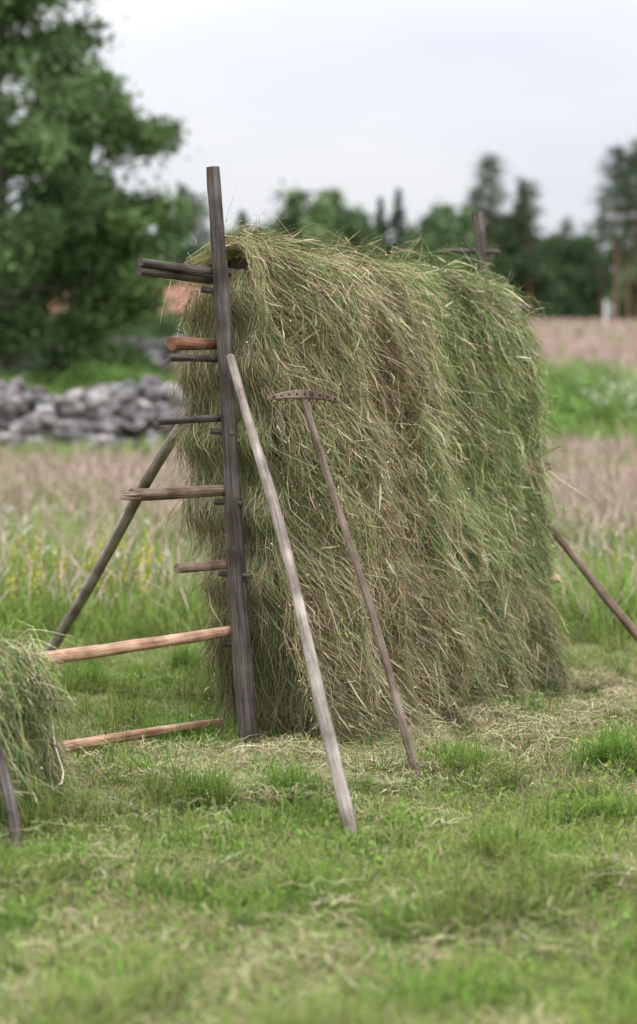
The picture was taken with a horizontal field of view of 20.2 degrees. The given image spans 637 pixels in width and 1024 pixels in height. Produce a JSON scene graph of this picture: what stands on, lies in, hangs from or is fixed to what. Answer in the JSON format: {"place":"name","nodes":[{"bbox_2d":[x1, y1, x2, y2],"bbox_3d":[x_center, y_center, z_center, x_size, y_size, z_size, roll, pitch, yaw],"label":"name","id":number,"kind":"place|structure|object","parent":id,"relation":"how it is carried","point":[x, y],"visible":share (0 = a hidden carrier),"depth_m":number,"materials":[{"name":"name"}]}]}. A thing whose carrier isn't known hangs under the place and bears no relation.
{"place":"outdoors","nodes":[
{"label":"outdoors","id":0,"kind":"place"},
{"bbox_2d":[0,323,636,1023],"bbox_3d":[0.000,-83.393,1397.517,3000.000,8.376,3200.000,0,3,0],"label":"ground","id":1,"kind":"structure","parent":0,"point":[384,857],"depth_m":5.28,"materials":[{"name":"green plant"}]},
{"bbox_2d":[0,364,77,395],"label":"bush","id":2,"kind":"object","parent":1,"relation":"on","point":[5,378],"visible":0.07,"depth_m":36.73,"materials":[{"name":"green plant"}]},
{"bbox_2d":[0,608,116,850],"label":"hay rack","id":3,"kind":"object","parent":1,"relation":"on","point":[30,699],"visible":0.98,"depth_m":5.96,"materials":[{"name":"green plant"}]},
{"bbox_2d":[0,0,163,387],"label":"birch tree","id":4,"kind":"object","parent":1,"relation":"on","point":[54,109],"visible":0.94,"depth_m":38.26,"materials":[{"name":"green plant"}]},
{"bbox_2d":[20,348,161,392],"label":"bush","id":5,"kind":"object","parent":1,"relation":"on","point":[56,373],"visible":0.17,"depth_m":40.26,"materials":[{"name":"green plant"}]},
{"bbox_2d":[0,337,184,381],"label":"stone wall","id":6,"kind":"structure","parent":1,"relation":"on","point":[158,349],"depth_m":45.21,"materials":[{"name":"grey stone"}]},
{"bbox_2d":[24,353,172,396],"bbox_3d":[-4.679,-2.795,38.163,3.969,1.205,3.192,1,3,19],"label":"bush","id":7,"kind":"object","parent":1,"relation":"on","point":[97,376],"visible":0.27,"depth_m":37.76,"materials":[{"name":"green plant"}]},
{"bbox_2d":[0,58,207,380],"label":"birch tree","id":8,"kind":"object","parent":1,"relation":"on","point":[124,230],"visible":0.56,"depth_m":41.20,"materials":[{"name":"green plant"}]},
{"bbox_2d":[0,375,207,463],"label":"stone wall","id":9,"kind":"structure","parent":1,"relation":"on","point":[111,412],"depth_m":25.72,"materials":[{"name":"grey stone"}]},
{"bbox_2d":[51,294,168,340],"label":"bush","id":10,"kind":"object","parent":1,"relation":"on","point":[145,333],"visible":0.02,"depth_m":57.42,"materials":[{"name":"green plant"}]},
{"bbox_2d":[86,361,181,386],"bbox_3d":[-3.570,-2.549,36.580,2.710,1.072,3.201,0,3,0],"label":"bush","id":11,"kind":"object","parent":1,"relation":"on","point":[134,378],"visible":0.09,"depth_m":36.31,"materials":[{"name":"green plant"}]},
{"bbox_2d":[60,718,223,752],"bbox_3d":[-1.071,0.908,6.769,1.851,0.069,0.066,-3,5,-43],"label":"wooden pole","id":12,"kind":"object","parent":1,"relation":"on","point":[126,736],"visible":0.57,"depth_m":7.07,"materials":[{"name":"brown wood"}]},
{"bbox_2d":[114,313,181,338],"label":"bush","id":13,"kind":"object","parent":1,"relation":"on","point":[147,327],"visible":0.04,"depth_m":61.57,"materials":[{"name":"green plant"}]},
{"bbox_2d":[113,291,196,341],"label":"bush","id":14,"kind":"object","parent":1,"relation":"on","point":[169,324],"visible":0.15,"depth_m":59.25,"materials":[{"name":"green plant"}]},
{"bbox_2d":[139,313,185,328],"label":"walls","id":15,"kind":"structure","parent":1,"relation":"on","point":[166,317],"depth_m":69.76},
{"bbox_2d":[45,284,204,312],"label":"roof","id":16,"kind":"structure","parent":15,"relation":"on","point":[171,290],"depth_m":71.05,"materials":[{"name":"ceramic"}]},
{"bbox_2d":[167,293,197,337],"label":"bush","id":17,"kind":"object","parent":1,"relation":"on","point":[183,314],"visible":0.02,"depth_m":62.95,"materials":[{"name":"green plant"}]},
{"bbox_2d":[0,316,636,646],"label":"meadow grass","id":18,"kind":"structure","parent":1,"relation":"on","point":[73,476],"depth_m":15.26,"materials":[{"name":"plant"}]},
{"bbox_2d":[0,138,636,356],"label":"forest treeline","id":19,"kind":"object","parent":1,"relation":"on","point":[577,277],"visible":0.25,"depth_m":135.70,"materials":[{"name":"green plant"}]},
{"bbox_2d":[0,647,636,1023],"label":"scattered hay","id":20,"kind":"object","parent":1,"relation":"on","point":[613,689],"visible":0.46,"depth_m":6.50},
{"bbox_2d":[0,370,636,863],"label":"wild flowers","id":21,"kind":"object","parent":1,"relation":"on","point":[612,384],"visible":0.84,"depth_m":11.92,"materials":[{"name":"pink plant"}]},
{"bbox_2d":[32,166,636,836],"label":"hay drying rack","id":22,"kind":"object","parent":1,"relation":"on","point":[432,426],"visible":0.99,"depth_m":7.22,"materials":[{"name":"green plant"}]},
{"bbox_2d":[267,390,420,780],"bbox_3d":[0.140,0.277,6.700,0.692,1.469,0.226,2,4,31],"label":"wooden rake","id":23,"kind":"object","parent":1,"relation":"on","point":[304,396],"visible":0.97,"depth_m":6.64,"materials":[{"name":"brown wood"}]},
{"bbox_2d":[539,351,579,403],"bbox_3d":[3.652,-2.445,33.830,2.577,1.598,2.493,2,4,35],"label":"bush","id":24,"kind":"object","parent":1,"relation":"on","point":[543,374],"visible":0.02,"depth_m":33.52,"materials":[{"name":"green plant"}]},
{"bbox_2d":[543,407,586,441],"bbox_3d":[3.346,-1.265,27.932,1.782,0.764,1.356,-2,4,-33],"label":"bush","id":25,"kind":"object","parent":1,"relation":"on","point":[563,419],"visible":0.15,"depth_m":27.88,"materials":[{"name":"green plant"}]},
{"bbox_2d":[541,337,630,404],"bbox_3d":[4.638,-2.594,34.923,3.604,1.635,2.661,2,4,34],"label":"bush","id":26,"kind":"object","parent":1,"relation":"on","point":[578,363],"visible":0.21,"depth_m":34.89,"materials":[{"name":"green plant"}]},
{"bbox_2d":[539,375,636,432],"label":"bush","id":27,"kind":"object","parent":1,"relation":"on","point":[573,404],"visible":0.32,"depth_m":29.75,"materials":[{"name":"green plant"}]},
{"bbox_2d":[545,356,635,427],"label":"bush","id":28,"kind":"object","parent":1,"relation":"on","point":[600,388],"visible":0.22,"depth_m":30.74,"materials":[{"name":"green plant"}]},
{"bbox_2d":[567,359,636,414],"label":"bush","id":29,"kind":"object","parent":1,"relation":"on","point":[628,377],"visible":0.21,"depth_m":32.39,"materials":[{"name":"green plant"}]},
{"bbox_2d":[604,300,606,325],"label":"marker post","id":30,"kind":"object","parent":1,"relation":"on","point":[605,311],"visible":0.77,"depth_m":94.50,"materials":[{"name":"white paint"}]},
{"bbox_2d":[614,394,636,423],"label":"bush","id":31,"kind":"object","parent":1,"relation":"on","point":[627,403],"visible":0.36,"depth_m":31.18,"materials":[{"name":"green plant"}]},
{"bbox_2d":[2,0,636,315],"label":"sky","id":32,"kind":"structure","parent":0,"point":[370,99],"materials":[{"name":"white"}]}
]}

